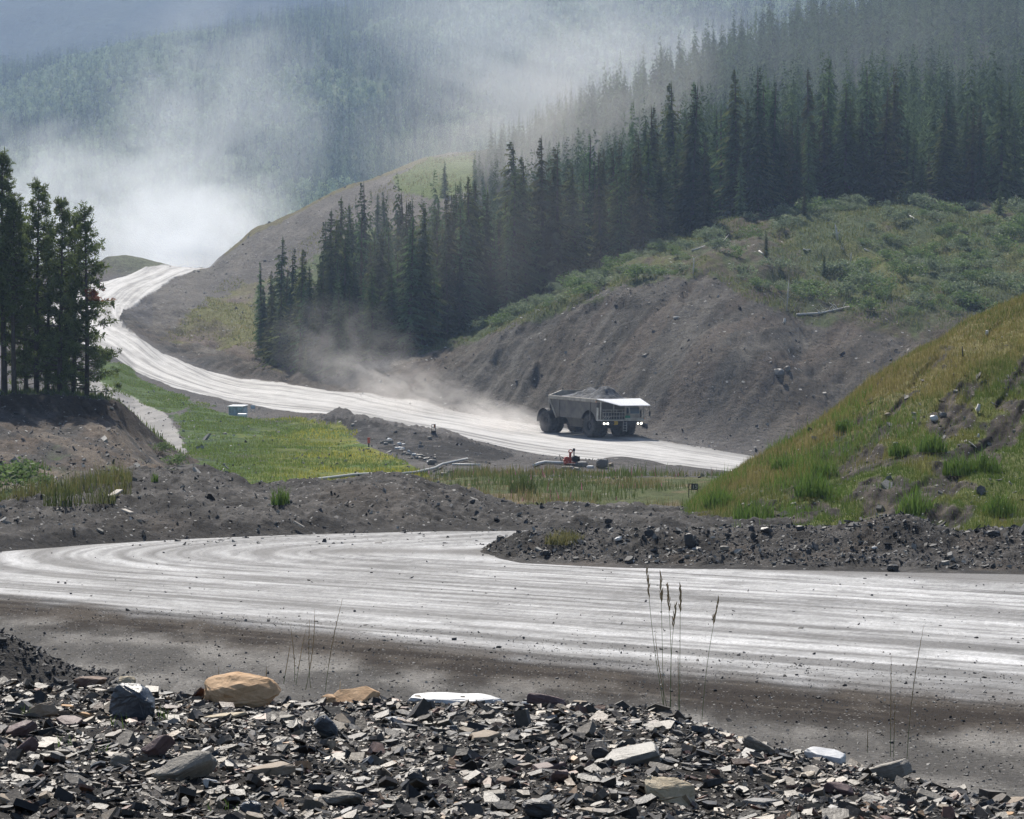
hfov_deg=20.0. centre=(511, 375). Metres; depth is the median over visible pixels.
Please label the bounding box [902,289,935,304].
shrub
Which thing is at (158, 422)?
side road
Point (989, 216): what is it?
shrub
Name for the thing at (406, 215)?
spruce tree
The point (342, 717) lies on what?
shale flake
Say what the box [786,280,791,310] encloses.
dead snag
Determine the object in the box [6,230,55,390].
pine tree
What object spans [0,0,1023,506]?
valley ground
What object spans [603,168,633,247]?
spruce tree
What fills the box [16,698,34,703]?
shale flake
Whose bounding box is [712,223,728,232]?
shrub
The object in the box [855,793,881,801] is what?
shale flake
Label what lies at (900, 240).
shrub
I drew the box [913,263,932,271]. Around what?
shrub
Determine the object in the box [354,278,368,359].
spruce tree
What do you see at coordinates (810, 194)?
spruce tree
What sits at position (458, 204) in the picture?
spruce tree
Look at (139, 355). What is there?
haul road
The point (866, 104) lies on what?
spruce tree
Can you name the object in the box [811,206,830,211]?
shrub
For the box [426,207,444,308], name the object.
spruce tree
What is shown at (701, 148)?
spruce tree
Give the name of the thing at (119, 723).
shale flake
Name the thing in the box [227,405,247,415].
shed
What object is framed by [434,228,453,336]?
spruce tree
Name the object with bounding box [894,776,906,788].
shale flake
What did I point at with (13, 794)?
shale flake
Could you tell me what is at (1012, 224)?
shrub
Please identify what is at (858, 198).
shrub
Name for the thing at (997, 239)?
shrub
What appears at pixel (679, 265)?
shrub
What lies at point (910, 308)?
shrub
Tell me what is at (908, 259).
shrub
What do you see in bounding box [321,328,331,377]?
spruce tree
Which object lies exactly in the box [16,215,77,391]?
pine tree
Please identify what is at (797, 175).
spruce tree
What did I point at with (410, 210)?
spruce tree
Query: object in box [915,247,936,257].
shrub
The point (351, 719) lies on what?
shale flake
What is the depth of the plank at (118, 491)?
74.80 m
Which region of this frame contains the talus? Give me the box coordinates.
[361,278,917,455]
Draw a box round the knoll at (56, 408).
[0,389,199,496]
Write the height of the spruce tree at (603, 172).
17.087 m
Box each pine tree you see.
[0,147,42,393]
[0,175,72,392]
[0,192,42,393]
[0,209,16,344]
[0,230,18,317]
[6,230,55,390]
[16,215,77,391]
[23,196,87,392]
[33,210,121,391]
[37,200,121,395]
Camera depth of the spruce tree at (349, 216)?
432.82 m
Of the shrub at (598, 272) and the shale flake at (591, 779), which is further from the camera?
the shrub at (598, 272)
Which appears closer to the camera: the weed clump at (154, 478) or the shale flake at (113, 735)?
the shale flake at (113, 735)
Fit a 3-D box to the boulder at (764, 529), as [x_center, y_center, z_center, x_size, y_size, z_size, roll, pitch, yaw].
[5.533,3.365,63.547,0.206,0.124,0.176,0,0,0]
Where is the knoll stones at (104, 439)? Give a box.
[0,392,177,496]
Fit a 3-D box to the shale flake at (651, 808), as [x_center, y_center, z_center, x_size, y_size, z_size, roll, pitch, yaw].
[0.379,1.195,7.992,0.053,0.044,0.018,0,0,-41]
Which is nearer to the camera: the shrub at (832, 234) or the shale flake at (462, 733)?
the shale flake at (462, 733)
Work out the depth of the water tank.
307.60 m
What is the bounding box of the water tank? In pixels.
[238,413,246,416]
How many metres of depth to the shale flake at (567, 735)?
9.58 m
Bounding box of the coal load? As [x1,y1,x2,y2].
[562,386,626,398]
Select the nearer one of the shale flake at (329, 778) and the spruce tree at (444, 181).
the shale flake at (329, 778)
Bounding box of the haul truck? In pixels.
[537,390,650,436]
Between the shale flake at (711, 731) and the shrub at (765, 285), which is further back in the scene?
the shrub at (765, 285)
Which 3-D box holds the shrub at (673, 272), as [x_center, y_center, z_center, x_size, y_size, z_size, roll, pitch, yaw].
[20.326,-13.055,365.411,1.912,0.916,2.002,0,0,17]
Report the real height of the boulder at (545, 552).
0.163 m
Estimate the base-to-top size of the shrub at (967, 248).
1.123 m
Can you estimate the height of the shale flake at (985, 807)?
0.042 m
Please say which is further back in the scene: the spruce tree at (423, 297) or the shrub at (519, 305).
the spruce tree at (423, 297)
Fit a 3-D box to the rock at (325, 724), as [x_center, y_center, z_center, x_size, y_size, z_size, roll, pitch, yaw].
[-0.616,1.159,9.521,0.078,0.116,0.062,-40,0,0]
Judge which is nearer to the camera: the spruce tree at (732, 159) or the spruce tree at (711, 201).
the spruce tree at (711, 201)
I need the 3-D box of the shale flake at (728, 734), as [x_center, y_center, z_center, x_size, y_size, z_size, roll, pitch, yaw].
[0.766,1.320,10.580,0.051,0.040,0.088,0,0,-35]
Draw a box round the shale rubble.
[0,676,1023,818]
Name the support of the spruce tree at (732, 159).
on the valley ground at (152, 320)
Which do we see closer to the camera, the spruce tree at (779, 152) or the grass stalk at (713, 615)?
the grass stalk at (713, 615)
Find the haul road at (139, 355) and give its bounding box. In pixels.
[45,264,753,470]
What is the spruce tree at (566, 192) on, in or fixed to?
on the valley ground at (152, 320)
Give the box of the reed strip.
[402,457,727,506]
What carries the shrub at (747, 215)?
on the valley ground at (152, 320)
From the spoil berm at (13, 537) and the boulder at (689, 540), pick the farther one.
the spoil berm at (13, 537)
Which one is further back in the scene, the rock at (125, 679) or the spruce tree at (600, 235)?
the spruce tree at (600, 235)
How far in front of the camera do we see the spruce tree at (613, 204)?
408.34 m
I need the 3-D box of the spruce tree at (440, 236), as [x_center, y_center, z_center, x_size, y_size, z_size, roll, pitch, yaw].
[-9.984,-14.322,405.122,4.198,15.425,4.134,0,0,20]
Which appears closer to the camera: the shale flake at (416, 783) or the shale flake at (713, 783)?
the shale flake at (416, 783)
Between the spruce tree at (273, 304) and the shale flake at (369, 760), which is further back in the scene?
the spruce tree at (273, 304)
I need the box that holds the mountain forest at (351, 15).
[0,0,917,267]
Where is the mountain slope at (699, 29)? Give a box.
[0,0,899,269]
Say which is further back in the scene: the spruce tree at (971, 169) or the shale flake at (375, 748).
the spruce tree at (971, 169)
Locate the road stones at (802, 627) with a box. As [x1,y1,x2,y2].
[0,551,1023,673]
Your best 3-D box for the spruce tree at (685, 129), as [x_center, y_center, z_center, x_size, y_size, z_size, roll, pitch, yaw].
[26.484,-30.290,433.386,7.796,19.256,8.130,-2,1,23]
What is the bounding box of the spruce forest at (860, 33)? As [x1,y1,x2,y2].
[353,0,1023,263]
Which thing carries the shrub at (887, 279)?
on the valley ground at (152, 320)
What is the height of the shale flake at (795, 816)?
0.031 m
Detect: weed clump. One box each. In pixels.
[37,474,89,506]
[82,479,116,503]
[151,472,158,481]
[270,485,289,504]
[508,468,538,493]
[545,525,587,544]
[699,479,738,508]
[727,490,777,518]
[770,450,797,472]
[789,463,839,496]
[804,453,839,478]
[832,414,853,431]
[887,439,912,456]
[894,483,940,516]
[913,425,948,452]
[941,446,978,475]
[967,442,1003,472]
[980,487,1020,516]
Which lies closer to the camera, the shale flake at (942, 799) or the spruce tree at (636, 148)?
the shale flake at (942, 799)
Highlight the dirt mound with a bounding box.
[0,633,116,685]
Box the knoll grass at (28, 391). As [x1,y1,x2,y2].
[0,382,192,497]
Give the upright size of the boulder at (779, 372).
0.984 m
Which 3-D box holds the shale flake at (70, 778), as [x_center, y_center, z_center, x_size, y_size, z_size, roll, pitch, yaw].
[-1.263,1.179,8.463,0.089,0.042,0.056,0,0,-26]
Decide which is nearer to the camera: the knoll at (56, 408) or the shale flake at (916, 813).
the shale flake at (916, 813)
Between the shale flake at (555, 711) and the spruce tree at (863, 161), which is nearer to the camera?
the shale flake at (555, 711)
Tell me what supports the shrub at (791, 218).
on the valley ground at (152, 320)
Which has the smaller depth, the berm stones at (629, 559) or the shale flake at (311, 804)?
the shale flake at (311, 804)
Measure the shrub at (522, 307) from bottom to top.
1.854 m
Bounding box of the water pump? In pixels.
[559,448,579,463]
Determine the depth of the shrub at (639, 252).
397.19 m
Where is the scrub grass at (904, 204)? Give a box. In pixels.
[400,190,1023,357]
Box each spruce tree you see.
[248,288,268,359]
[251,262,266,343]
[253,238,290,353]
[255,299,278,367]
[257,286,277,363]
[261,291,291,367]
[267,271,276,315]
[274,250,317,367]
[276,294,290,359]
[277,249,298,357]
[284,269,290,340]
[286,291,298,360]
[289,285,305,371]
[292,267,318,373]
[293,335,303,372]
[296,219,359,358]
[301,264,334,375]
[306,307,315,372]
[309,235,342,365]
[314,195,361,309]
[314,208,343,297]
[316,219,328,294]
[316,285,357,379]
[321,273,353,374]
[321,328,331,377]
[326,258,341,346]
[329,286,367,367]
[335,231,361,359]
[339,304,355,375]
[340,250,364,351]
[342,206,356,247]
[346,221,362,295]
[349,258,361,359]
[353,213,369,314]
[354,183,376,293]
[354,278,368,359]
[355,268,390,362]
[356,257,366,314]
[360,241,385,338]
[361,277,382,356]
[366,228,387,350]
[369,231,377,276]
[370,193,384,249]
[376,241,387,291]
[377,262,415,351]
[379,192,395,244]
[381,214,432,352]
[382,256,394,347]
[383,230,394,311]
[385,229,394,263]
[385,253,403,345]
[389,203,453,345]
[392,198,418,286]
[392,200,416,303]
[393,193,405,286]
[393,235,427,348]
[415,253,434,333]
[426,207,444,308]
[430,258,438,305]
[431,193,476,328]
[431,249,441,291]
[434,199,444,240]
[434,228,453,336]
[436,251,463,339]
[438,164,450,196]
[439,221,445,263]
[443,194,459,260]
[450,183,462,243]
[450,202,486,330]
[452,176,496,325]
[455,181,496,321]
[476,186,496,282]
[477,191,486,251]
[478,193,500,304]
[484,262,498,319]
[486,196,510,271]
[492,142,532,242]
[492,157,550,301]
[493,199,510,262]
[493,216,519,312]
[494,166,534,308]
[517,135,571,294]
[529,147,583,287]
[533,200,566,274]
[551,163,597,274]
[559,164,587,264]
[577,169,593,266]
[581,134,595,256]
[581,161,606,265]
[587,153,612,265]
[597,149,608,229]
[601,174,638,256]
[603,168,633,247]
[605,163,619,256]
[607,141,628,207]
[608,159,633,256]
[625,146,661,248]
[625,154,644,248]
[627,133,641,209]
[630,120,658,214]
[631,138,665,246]
[638,141,658,238]
[643,105,667,216]
[653,156,673,238]
[656,82,683,215]
[664,136,681,227]
[666,136,701,226]
[667,85,717,230]
[667,138,700,229]
[677,111,716,212]
[684,155,715,229]
[687,80,715,211]
[690,137,718,231]
[695,169,718,226]
[708,106,722,213]
[709,105,729,214]
[711,70,752,216]
[715,115,744,219]
[723,145,744,216]
[731,153,749,219]
[732,100,763,213]
[742,68,776,214]
[742,119,785,211]
[751,93,788,204]
[761,83,788,210]
[762,81,787,203]
[762,232,769,256]
[768,93,787,197]
[778,118,791,198]
[784,128,816,197]
[786,111,806,207]
[795,69,823,198]
[799,115,832,200]
[799,118,820,202]
[800,187,807,213]
[805,140,818,194]
[814,58,840,197]
[814,100,834,196]
[815,85,876,199]
[820,253,827,277]
[822,96,861,197]
[833,116,841,184]
[847,109,878,205]
[852,65,880,199]
[853,94,894,193]
[865,88,907,201]
[884,67,910,193]
[891,122,923,195]
[900,131,920,202]
[914,155,932,197]
[923,156,933,188]
[924,113,964,200]
[928,105,969,196]
[931,90,962,199]
[957,97,974,199]
[958,107,984,199]
[974,105,989,197]
[974,126,987,198]
[978,80,1023,203]
[986,134,998,201]
[995,82,1021,200]
[995,181,1004,214]
[1004,109,1023,198]
[1005,110,1023,202]
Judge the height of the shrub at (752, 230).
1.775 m
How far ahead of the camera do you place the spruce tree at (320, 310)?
384.85 m
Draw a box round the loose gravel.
[0,607,1023,796]
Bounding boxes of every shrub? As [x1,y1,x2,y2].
[0,456,47,488]
[0,462,12,480]
[25,473,56,485]
[68,383,99,393]
[149,441,174,452]
[160,452,188,465]
[466,316,492,328]
[484,312,510,324]
[498,308,522,316]
[500,315,516,321]
[505,301,533,313]
[511,302,535,310]
[515,297,540,308]
[525,295,545,303]
[530,293,548,302]
[542,292,570,301]
[546,282,561,291]
[553,286,566,291]
[556,269,590,284]
[560,272,580,285]
[563,276,586,287]
[564,284,596,296]
[567,267,596,273]
[567,271,592,279]
[577,270,606,284]
[585,274,620,286]
[588,269,608,275]
[592,266,613,274]
[599,255,625,269]
[618,263,638,272]
[619,252,641,260]
[620,263,648,278]
[629,265,654,276]
[630,248,651,254]
[644,238,661,244]
[644,265,670,275]
[647,241,674,251]
[651,269,667,274]
[663,262,691,270]
[664,237,688,247]
[666,244,682,251]
[668,268,677,274]
[671,250,687,256]
[679,255,693,260]
[680,240,698,250]
[692,229,713,239]
[695,226,725,239]
[699,227,723,237]
[708,237,735,250]
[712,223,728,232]
[712,245,746,257]
[727,262,758,276]
[734,230,754,237]
[738,224,759,233]
[740,211,766,220]
[744,276,770,287]
[757,281,773,288]
[760,256,794,268]
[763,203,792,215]
[769,214,802,223]
[771,218,792,227]
[773,278,803,289]
[784,284,808,291]
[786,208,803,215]
[786,284,837,298]
[792,279,825,289]
[794,196,824,213]
[806,198,841,205]
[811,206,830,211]
[812,261,833,267]
[816,197,837,208]
[817,264,840,275]
[820,213,835,219]
[824,195,845,204]
[826,232,841,236]
[827,259,867,274]
[827,265,852,274]
[828,281,862,297]
[831,198,854,210]
[837,271,869,283]
[839,193,868,205]
[839,201,860,209]
[840,266,881,278]
[842,196,875,205]
[844,269,885,285]
[845,295,886,310]
[849,256,880,270]
[851,203,867,210]
[855,265,872,273]
[856,275,898,292]
[858,237,884,244]
[865,222,876,229]
[872,285,890,298]
[875,248,904,260]
[876,210,909,222]
[877,199,895,205]
[879,204,899,213]
[882,232,900,240]
[884,258,901,268]
[885,262,929,279]
[888,234,916,245]
[895,305,912,312]
[896,191,929,204]
[897,305,921,314]
[899,245,932,257]
[899,255,927,267]
[900,208,919,220]
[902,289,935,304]
[906,251,923,257]
[906,283,922,289]
[908,192,932,204]
[908,193,943,208]
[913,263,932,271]
[914,284,931,292]
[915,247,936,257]
[915,258,939,272]
[916,240,940,251]
[923,252,944,265]
[924,200,960,211]
[924,210,952,218]
[924,298,946,307]
[931,226,953,235]
[936,263,966,275]
[937,272,963,283]
[939,283,978,294]
[940,222,961,232]
[940,284,966,291]
[942,206,967,213]
[942,233,978,245]
[943,259,969,270]
[943,304,967,312]
[945,294,963,303]
[946,236,976,248]
[949,289,985,306]
[950,280,979,295]
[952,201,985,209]
[954,259,973,269]
[957,269,989,282]
[958,296,997,308]
[959,252,976,257]
[960,245,976,252]
[961,249,992,260]
[964,213,998,224]
[967,267,997,280]
[972,247,996,255]
[974,256,1009,266]
[977,302,998,310]
[978,270,1023,284]
[986,250,1003,256]
[989,205,1010,213]
[989,232,1018,250]
[991,194,1023,209]
[991,224,1023,236]
[995,220,1016,230]
[996,224,1023,239]
[1006,216,1023,233]
[1007,212,1023,223]
[1007,280,1017,286]
[1010,282,1023,293]
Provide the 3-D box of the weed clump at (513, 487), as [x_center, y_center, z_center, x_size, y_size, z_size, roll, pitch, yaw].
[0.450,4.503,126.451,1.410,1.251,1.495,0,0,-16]
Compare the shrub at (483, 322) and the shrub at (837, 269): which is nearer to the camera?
the shrub at (837, 269)
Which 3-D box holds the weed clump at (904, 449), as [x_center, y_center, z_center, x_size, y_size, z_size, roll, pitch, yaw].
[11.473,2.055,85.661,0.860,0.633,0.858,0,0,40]
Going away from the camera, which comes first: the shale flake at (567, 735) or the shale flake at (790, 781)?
the shale flake at (790, 781)
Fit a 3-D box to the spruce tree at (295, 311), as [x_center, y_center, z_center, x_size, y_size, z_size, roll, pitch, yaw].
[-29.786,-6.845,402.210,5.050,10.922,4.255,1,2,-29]
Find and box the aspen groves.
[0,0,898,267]
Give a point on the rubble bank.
(432, 774)
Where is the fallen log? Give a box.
[796,303,849,315]
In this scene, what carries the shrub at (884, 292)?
on the valley ground at (152, 320)
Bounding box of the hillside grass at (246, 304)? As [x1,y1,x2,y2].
[164,150,475,365]
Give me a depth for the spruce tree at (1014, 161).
436.05 m
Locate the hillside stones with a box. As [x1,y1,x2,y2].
[169,154,458,351]
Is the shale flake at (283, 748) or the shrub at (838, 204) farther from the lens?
the shrub at (838, 204)
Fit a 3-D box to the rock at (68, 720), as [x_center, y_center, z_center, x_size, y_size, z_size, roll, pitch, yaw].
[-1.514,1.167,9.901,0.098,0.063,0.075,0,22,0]
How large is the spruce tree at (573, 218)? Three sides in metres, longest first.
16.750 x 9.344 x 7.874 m
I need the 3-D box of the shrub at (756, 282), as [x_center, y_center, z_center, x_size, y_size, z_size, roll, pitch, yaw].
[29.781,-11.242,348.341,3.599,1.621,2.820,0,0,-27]
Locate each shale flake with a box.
[1,748,24,762]
[5,787,22,804]
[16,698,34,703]
[16,738,22,746]
[17,700,32,709]
[28,727,56,735]
[33,778,45,788]
[41,737,60,742]
[43,756,60,762]
[50,752,65,762]
[53,786,75,802]
[63,773,91,783]
[68,771,93,777]
[77,721,87,726]
[83,716,95,722]
[85,793,115,808]
[96,742,113,749]
[105,729,121,739]
[114,720,122,728]
[115,729,136,744]
[143,735,157,742]
[144,767,160,776]
[157,728,167,735]
[177,785,196,801]
[188,709,204,719]
[218,702,234,707]
[219,758,238,768]
[225,760,233,771]
[238,754,247,759]
[247,730,255,736]
[255,755,280,760]
[261,707,271,713]
[277,744,288,752]
[295,702,315,707]
[295,768,302,774]
[303,799,322,809]
[309,784,333,794]
[321,706,340,714]
[325,774,334,782]
[332,720,346,729]
[332,752,344,759]
[333,713,350,722]
[347,717,354,724]
[347,752,365,760]
[348,732,367,738]
[355,718,367,728]
[360,754,385,763]
[362,756,373,764]
[367,742,384,754]
[373,709,390,718]
[378,775,397,787]
[378,799,392,805]
[384,728,405,736]
[391,743,404,751]
[400,779,411,789]
[404,767,425,779]
[406,698,430,719]
[406,783,423,799]
[409,778,428,787]
[428,755,444,760]
[432,744,458,753]
[439,777,456,790]
[441,735,451,740]
[455,748,480,759]
[459,732,470,735]
[463,770,481,780]
[463,782,481,787]
[483,776,491,786]
[483,792,499,801]
[488,757,513,768]
[489,725,500,731]
[490,800,514,812]
[502,758,521,768]
[506,728,519,736]
[513,709,531,726]
[530,758,546,763]
[540,794,552,800]
[545,757,559,762]
[553,709,567,715]
[554,725,562,730]
[559,732,585,738]
[562,733,572,739]
[564,778,575,786]
[568,785,577,793]
[574,704,587,712]
[577,721,595,735]
[577,773,599,783]
[579,807,592,813]
[583,763,601,772]
[584,790,594,797]
[585,704,595,712]
[585,741,605,754]
[589,710,608,720]
[600,767,613,773]
[609,790,617,799]
[618,738,637,744]
[618,791,630,796]
[634,794,657,806]
[645,766,658,775]
[645,801,656,812]
[647,704,670,711]
[648,762,673,770]
[657,720,674,730]
[669,748,681,756]
[680,743,699,752]
[682,794,698,806]
[691,725,707,733]
[696,749,718,757]
[696,798,708,803]
[701,800,716,809]
[703,777,723,788]
[708,728,719,734]
[718,731,732,738]
[731,758,753,766]
[735,782,747,787]
[739,748,755,757]
[739,813,756,818]
[749,814,775,818]
[776,775,794,784]
[778,753,792,760]
[784,790,798,795]
[787,814,797,818]
[802,765,821,775]
[822,807,848,818]
[831,794,842,800]
[838,800,860,808]
[845,805,869,817]
[848,758,863,766]
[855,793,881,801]
[867,776,880,783]
[868,803,878,810]
[891,785,902,792]
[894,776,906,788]
[894,797,914,805]
[907,801,918,806]
[908,809,925,817]
[922,781,931,786]
[929,797,946,802]
[946,787,966,795]
[957,797,980,802]
[959,812,975,818]
[971,797,987,801]
[973,799,994,807]
[979,788,1005,799]
[982,805,997,808]
[992,793,1010,803]
[995,811,1008,817]
[1011,801,1022,809]
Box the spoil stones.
[0,463,754,546]
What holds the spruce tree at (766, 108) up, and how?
on the valley ground at (152, 320)
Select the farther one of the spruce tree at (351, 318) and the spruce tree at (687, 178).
the spruce tree at (687, 178)
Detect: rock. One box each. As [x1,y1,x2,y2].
[0,793,27,803]
[2,720,37,735]
[17,736,38,751]
[29,701,57,717]
[56,715,82,725]
[61,704,73,708]
[73,676,107,686]
[78,712,89,716]
[108,683,154,720]
[110,753,129,766]
[118,676,135,684]
[141,735,175,755]
[154,750,217,780]
[202,778,216,787]
[204,672,280,707]
[204,712,246,718]
[239,798,260,812]
[247,761,295,775]
[279,714,294,720]
[308,712,338,737]
[321,694,335,701]
[321,790,362,804]
[325,686,379,702]
[385,716,404,720]
[407,768,423,780]
[408,692,501,703]
[470,729,501,740]
[482,789,505,798]
[496,776,513,786]
[522,798,553,817]
[526,693,565,704]
[531,757,567,769]
[547,769,568,781]
[579,737,609,759]
[604,741,660,764]
[644,776,694,806]
[741,797,779,805]
[742,735,774,750]
[804,747,845,763]
[823,782,853,794]
[869,758,912,780]
[916,788,940,800]
[1008,796,1023,802]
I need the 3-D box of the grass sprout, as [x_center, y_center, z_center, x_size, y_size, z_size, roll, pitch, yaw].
[-1.218,1.192,10.236,0.062,0.076,0.066,0,0,-17]
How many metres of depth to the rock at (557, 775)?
8.50 m
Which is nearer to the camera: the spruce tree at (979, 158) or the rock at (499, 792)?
the rock at (499, 792)
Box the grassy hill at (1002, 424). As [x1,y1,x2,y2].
[696,303,1023,530]
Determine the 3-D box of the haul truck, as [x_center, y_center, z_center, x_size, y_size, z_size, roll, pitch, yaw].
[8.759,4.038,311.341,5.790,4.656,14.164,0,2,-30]
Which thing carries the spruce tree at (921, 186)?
on the valley ground at (152, 320)
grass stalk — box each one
[290,625,294,681]
[296,630,305,682]
[305,611,314,689]
[308,620,310,687]
[325,599,342,691]
[646,567,662,701]
[655,636,666,705]
[659,571,663,705]
[666,582,670,641]
[670,602,676,707]
[678,582,681,710]
[678,664,678,709]
[702,596,718,715]
[890,674,891,756]
[893,702,894,757]
[907,627,923,754]
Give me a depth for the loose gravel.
38.68 m
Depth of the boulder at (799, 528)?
63.70 m
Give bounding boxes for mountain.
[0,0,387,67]
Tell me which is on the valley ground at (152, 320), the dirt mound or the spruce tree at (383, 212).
the spruce tree at (383, 212)
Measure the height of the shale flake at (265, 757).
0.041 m
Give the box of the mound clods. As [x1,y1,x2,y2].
[0,628,141,685]
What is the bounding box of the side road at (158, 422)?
[76,381,186,453]
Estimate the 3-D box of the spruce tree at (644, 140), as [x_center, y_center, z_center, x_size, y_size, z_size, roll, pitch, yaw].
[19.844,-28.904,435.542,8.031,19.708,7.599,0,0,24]
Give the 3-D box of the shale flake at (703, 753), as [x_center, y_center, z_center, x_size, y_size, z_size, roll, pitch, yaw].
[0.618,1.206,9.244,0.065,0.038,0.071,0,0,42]
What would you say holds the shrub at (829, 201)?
on the valley ground at (152, 320)
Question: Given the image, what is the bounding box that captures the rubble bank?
[0,684,1018,818]
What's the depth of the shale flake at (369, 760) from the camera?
8.95 m
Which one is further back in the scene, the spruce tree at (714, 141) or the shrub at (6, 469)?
the spruce tree at (714, 141)
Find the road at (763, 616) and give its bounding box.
[0,530,1023,696]
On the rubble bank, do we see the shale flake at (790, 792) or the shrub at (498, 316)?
the shale flake at (790, 792)
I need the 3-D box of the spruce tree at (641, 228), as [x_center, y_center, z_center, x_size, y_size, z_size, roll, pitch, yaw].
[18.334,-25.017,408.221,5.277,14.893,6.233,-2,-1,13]
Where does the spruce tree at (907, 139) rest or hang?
on the valley ground at (152, 320)
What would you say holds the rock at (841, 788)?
on the rubble bank
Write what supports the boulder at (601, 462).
on the valley ground at (152, 320)
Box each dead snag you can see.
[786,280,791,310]
[833,225,839,239]
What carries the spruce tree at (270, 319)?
on the valley ground at (152, 320)
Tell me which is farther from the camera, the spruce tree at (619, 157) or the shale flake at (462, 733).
the spruce tree at (619, 157)
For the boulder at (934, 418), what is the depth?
89.41 m
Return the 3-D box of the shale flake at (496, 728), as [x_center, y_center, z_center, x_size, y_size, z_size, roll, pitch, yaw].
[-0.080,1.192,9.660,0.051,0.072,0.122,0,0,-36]
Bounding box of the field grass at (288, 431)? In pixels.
[100,361,427,483]
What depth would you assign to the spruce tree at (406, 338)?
381.01 m
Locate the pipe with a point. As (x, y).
(356, 474)
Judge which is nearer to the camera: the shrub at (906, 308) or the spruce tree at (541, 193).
the shrub at (906, 308)
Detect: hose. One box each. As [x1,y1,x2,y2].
[452,463,479,465]
[532,460,563,466]
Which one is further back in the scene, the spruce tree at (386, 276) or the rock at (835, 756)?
the spruce tree at (386, 276)
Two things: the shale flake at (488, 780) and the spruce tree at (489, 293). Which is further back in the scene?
the spruce tree at (489, 293)
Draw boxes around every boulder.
[427,459,437,464]
[543,549,549,555]
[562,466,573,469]
[575,461,587,466]
[596,458,609,467]
[684,533,694,547]
[720,546,731,550]
[760,527,769,531]
[774,369,784,376]
[796,525,803,530]
[885,564,898,570]
[930,415,937,421]
[939,412,946,416]
[986,531,999,534]
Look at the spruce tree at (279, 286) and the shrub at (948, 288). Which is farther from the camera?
the spruce tree at (279, 286)
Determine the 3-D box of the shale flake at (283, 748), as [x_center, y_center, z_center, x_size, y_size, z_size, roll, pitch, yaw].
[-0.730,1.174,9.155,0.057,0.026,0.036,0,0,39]
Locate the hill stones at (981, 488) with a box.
[741,336,1023,529]
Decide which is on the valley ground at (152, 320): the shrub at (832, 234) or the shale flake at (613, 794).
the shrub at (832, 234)
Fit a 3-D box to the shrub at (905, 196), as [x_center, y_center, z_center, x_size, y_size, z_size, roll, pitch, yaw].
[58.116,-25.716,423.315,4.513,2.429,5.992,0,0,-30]
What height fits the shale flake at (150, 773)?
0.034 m
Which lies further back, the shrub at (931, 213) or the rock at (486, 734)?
the shrub at (931, 213)
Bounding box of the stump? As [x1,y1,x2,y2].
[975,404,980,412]
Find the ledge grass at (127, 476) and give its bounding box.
[0,454,133,501]
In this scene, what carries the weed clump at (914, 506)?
on the grassy hill at (1002, 424)
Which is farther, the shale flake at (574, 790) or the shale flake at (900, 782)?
the shale flake at (900, 782)
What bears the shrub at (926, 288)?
on the valley ground at (152, 320)
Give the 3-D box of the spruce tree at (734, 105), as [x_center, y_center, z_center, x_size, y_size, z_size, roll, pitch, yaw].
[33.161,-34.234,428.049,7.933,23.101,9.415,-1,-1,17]
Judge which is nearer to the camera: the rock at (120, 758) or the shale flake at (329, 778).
the shale flake at (329, 778)
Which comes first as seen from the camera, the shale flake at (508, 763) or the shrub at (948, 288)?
the shale flake at (508, 763)
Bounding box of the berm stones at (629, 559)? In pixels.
[484,510,1023,569]
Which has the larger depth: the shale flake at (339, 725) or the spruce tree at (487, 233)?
the spruce tree at (487, 233)
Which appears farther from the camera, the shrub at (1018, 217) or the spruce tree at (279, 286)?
the spruce tree at (279, 286)
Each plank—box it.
[108,489,122,496]
[121,509,133,513]
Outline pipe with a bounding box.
[312,458,467,479]
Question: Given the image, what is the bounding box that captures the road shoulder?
[0,594,1023,796]
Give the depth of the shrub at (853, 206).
414.15 m
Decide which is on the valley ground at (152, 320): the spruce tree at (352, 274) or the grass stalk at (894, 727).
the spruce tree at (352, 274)
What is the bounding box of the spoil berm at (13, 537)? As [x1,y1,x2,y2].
[0,464,790,550]
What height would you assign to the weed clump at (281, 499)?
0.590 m
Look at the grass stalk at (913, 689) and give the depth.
11.17 m
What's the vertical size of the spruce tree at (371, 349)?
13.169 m
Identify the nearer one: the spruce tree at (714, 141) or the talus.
the talus
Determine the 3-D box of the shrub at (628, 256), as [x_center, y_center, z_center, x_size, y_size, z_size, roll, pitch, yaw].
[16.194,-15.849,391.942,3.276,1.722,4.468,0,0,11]
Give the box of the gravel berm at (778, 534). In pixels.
[480,514,1023,574]
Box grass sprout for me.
[157,706,174,719]
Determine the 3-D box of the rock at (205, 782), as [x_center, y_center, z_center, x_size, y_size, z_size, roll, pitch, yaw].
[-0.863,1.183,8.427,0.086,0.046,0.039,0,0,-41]
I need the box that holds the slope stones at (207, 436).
[120,279,917,480]
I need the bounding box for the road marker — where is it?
[431,424,435,433]
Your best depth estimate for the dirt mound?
37.47 m
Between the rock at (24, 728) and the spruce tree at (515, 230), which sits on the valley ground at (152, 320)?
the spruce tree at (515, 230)
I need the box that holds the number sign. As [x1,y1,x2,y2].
[688,484,697,497]
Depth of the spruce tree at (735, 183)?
425.80 m
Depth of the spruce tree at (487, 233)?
404.25 m
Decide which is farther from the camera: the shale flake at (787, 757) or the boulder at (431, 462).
the boulder at (431, 462)
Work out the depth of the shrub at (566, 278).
377.80 m

